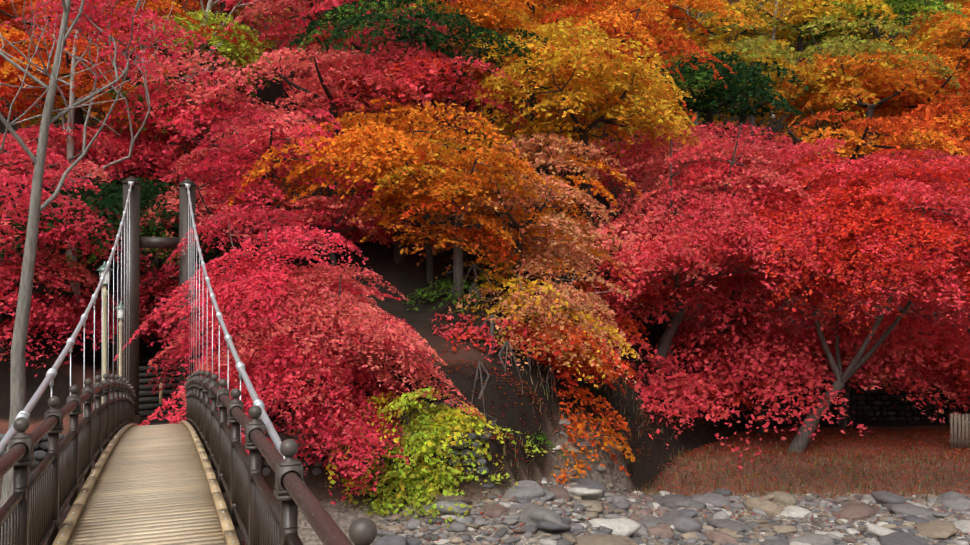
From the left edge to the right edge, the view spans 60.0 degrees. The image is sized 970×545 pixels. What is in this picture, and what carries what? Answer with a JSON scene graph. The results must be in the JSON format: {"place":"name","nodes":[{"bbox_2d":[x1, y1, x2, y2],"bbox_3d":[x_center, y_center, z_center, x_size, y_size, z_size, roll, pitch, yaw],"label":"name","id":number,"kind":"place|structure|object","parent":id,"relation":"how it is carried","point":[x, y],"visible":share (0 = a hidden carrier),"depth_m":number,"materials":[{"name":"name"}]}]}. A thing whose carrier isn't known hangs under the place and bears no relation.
{"place":"outdoors","nodes":[
{"label":"outdoors","id":0,"kind":"place"},
{"bbox_2d":[68,423,225,544],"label":"bridge deck planks","id":1,"kind":"object","parent":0,"point":[151,486],"visible":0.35,"depth_m":8.75,"materials":[{"name":"beige wood"}]},
{"bbox_2d":[52,421,239,544],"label":"deck curbs","id":2,"kind":"structure","parent":1,"relation":"on","point":[64,539],"depth_m":8.52,"materials":[{"name":"brown wood"}]},
{"bbox_2d":[57,420,235,542],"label":"curb bolts","id":3,"kind":"object","parent":2,"relation":"on","point":[105,454],"visible":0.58,"depth_m":9.82,"materials":[{"name":"grey metal"}]},
{"bbox_2d":[0,387,303,544],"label":"bridge railing","id":4,"kind":"object","parent":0,"point":[46,491],"visible":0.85,"depth_m":7.19,"materials":[{"name":"brown wood"}]},
{"bbox_2d":[9,376,302,500],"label":"railing posts","id":5,"kind":"object","parent":4,"relation":"on","point":[280,493],"visible":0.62,"depth_m":7.07,"materials":[{"name":"brown wood"}]},
{"bbox_2d":[11,370,376,544],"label":"post finials","id":6,"kind":"object","parent":5,"relation":"on","point":[362,531],"visible":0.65,"depth_m":5.51,"materials":[{"name":"brown wood"}]},
{"bbox_2d":[0,379,352,544],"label":"handrail","id":7,"kind":"object","parent":4,"relation":"attached to","point":[324,525],"visible":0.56,"depth_m":4.82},
{"bbox_2d":[122,176,196,424],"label":"bridge towers","id":8,"kind":"structure","parent":0,"point":[130,322],"depth_m":27.23,"materials":[{"name":"brown wood"}]},
{"bbox_2d":[128,181,189,187],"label":"bridge saddles","id":9,"kind":"object","parent":8,"relation":"on","point":[129,182],"visible":0.57,"depth_m":27.03,"materials":[{"name":"silver metal"}]},
{"bbox_2d":[0,0,969,544],"bbox_3d":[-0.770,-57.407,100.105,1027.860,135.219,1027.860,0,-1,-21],"label":"ground","id":10,"kind":"structure","parent":0,"point":[408,278],"depth_m":34.26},
{"bbox_2d":[101,286,107,403],"bbox_3d":[-7.668,1.823,17.080,0.250,3.100,0.120,0,-1,-21],"label":"lamp post","id":11,"kind":"object","parent":10,"relation":"on","point":[104,348],"visible":0.6,"depth_m":17.03,"materials":[{"name":"beige paint"}]},
{"bbox_2d":[97,261,112,285],"bbox_3d":[-7.728,0.018,17.076,0.300,0.510,0.300,0,-1,-21],"label":"frame","id":12,"kind":"object","parent":11,"relation":"attached to","point":[101,268],"visible":0.6,"depth_m":17.00,"materials":[{"name":"teal metal"}]},
{"bbox_2d":[99,271,110,283],"bbox_3d":[-7.728,0.093,17.075,0.220,0.260,0.220,0,-1,-21],"label":"lamp glass","id":13,"kind":"object","parent":12,"relation":"attached to","point":[106,278],"visible":0.31,"depth_m":17.01,"materials":[{"name":"white glass"}]},
{"bbox_2d":[118,319,122,375],"bbox_3d":[-10.134,2.864,23.514,0.250,3.100,0.120,0,-1,-21],"label":"lamp post","id":14,"kind":"object","parent":10,"relation":"on","point":[120,324],"visible":0.48,"depth_m":23.46,"materials":[{"name":"beige paint"}]},
{"bbox_2d":[115,301,125,319],"bbox_3d":[-10.195,1.059,23.509,0.300,0.510,0.300,0,-1,-21],"label":"frame","id":15,"kind":"object","parent":14,"relation":"attached to","point":[119,306],"visible":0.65,"depth_m":23.44,"materials":[{"name":"teal metal"}]},
{"bbox_2d":[118,308,123,317],"bbox_3d":[-10.195,1.134,23.509,0.220,0.260,0.220,0,-1,-21],"label":"lamp glass","id":16,"kind":"object","parent":15,"relation":"attached to","point":[120,313],"visible":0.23,"depth_m":23.43,"materials":[{"name":"white glass"}]},
{"bbox_2d":[0,183,305,484],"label":"suspension cables","id":17,"kind":"object","parent":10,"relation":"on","point":[51,374],"visible":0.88,"depth_m":11.79,"materials":[{"name":"grey metal"}]},
{"bbox_2d":[139,365,178,424],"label":"stairs","id":18,"kind":"structure","parent":10,"relation":"on","point":[144,381],"depth_m":29.70,"materials":[{"name":"grey stone"}]},
{"bbox_2d":[159,382,161,403],"bbox_3d":[-11.297,4.287,29.264,0.100,0.900,0.100,0,-1,-21],"label":"wooden post","id":19,"kind":"object","parent":10,"relation":"on","point":[160,397],"visible":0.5,"depth_m":29.21,"materials":[{"name":"brown wood"}]},
{"bbox_2d":[139,252,198,362],"bbox_3d":[-13.940,1.435,35.778,3.200,4.960,3.200,0,-1,-21],"label":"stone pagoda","id":20,"kind":"object","parent":10,"relation":"on","point":[148,353],"visible":0.23,"depth_m":34.66,"materials":[{"name":"grey stone"}]},
{"bbox_2d":[0,432,491,481],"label":"stone abutment wall","id":21,"kind":"structure","parent":10,"relation":"on","point":[42,443],"depth_m":26.05,"materials":[{"name":"grey stone"}]},
{"bbox_2d":[372,413,969,544],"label":"river rocks","id":22,"kind":"object","parent":10,"relation":"on","point":[588,495],"visible":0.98,"depth_m":28.02,"materials":[{"name":"grey stone"}]},
{"bbox_2d":[390,359,969,544],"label":"fallen leaves","id":23,"kind":"object","parent":10,"relation":"on","point":[843,437],"visible":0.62,"depth_m":36.60,"materials":[{"name":"red plant"}]},
{"bbox_2d":[434,325,969,502],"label":"bank grass","id":24,"kind":"structure","parent":10,"relation":"on","point":[777,457],"depth_m":34.71,"materials":[{"name":"brown plant"}]},
{"bbox_2d":[746,388,969,424],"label":"terrace stone wall","id":25,"kind":"structure","parent":10,"relation":"on","point":[879,402],"depth_m":43.62,"materials":[{"name":"grey stone"}]},
{"bbox_2d":[949,413,969,448],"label":"wooden fence","id":26,"kind":"object","parent":10,"relation":"on","point":[964,422],"visible":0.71,"depth_m":37.62,"materials":[{"name":"brown wood"}]}
]}

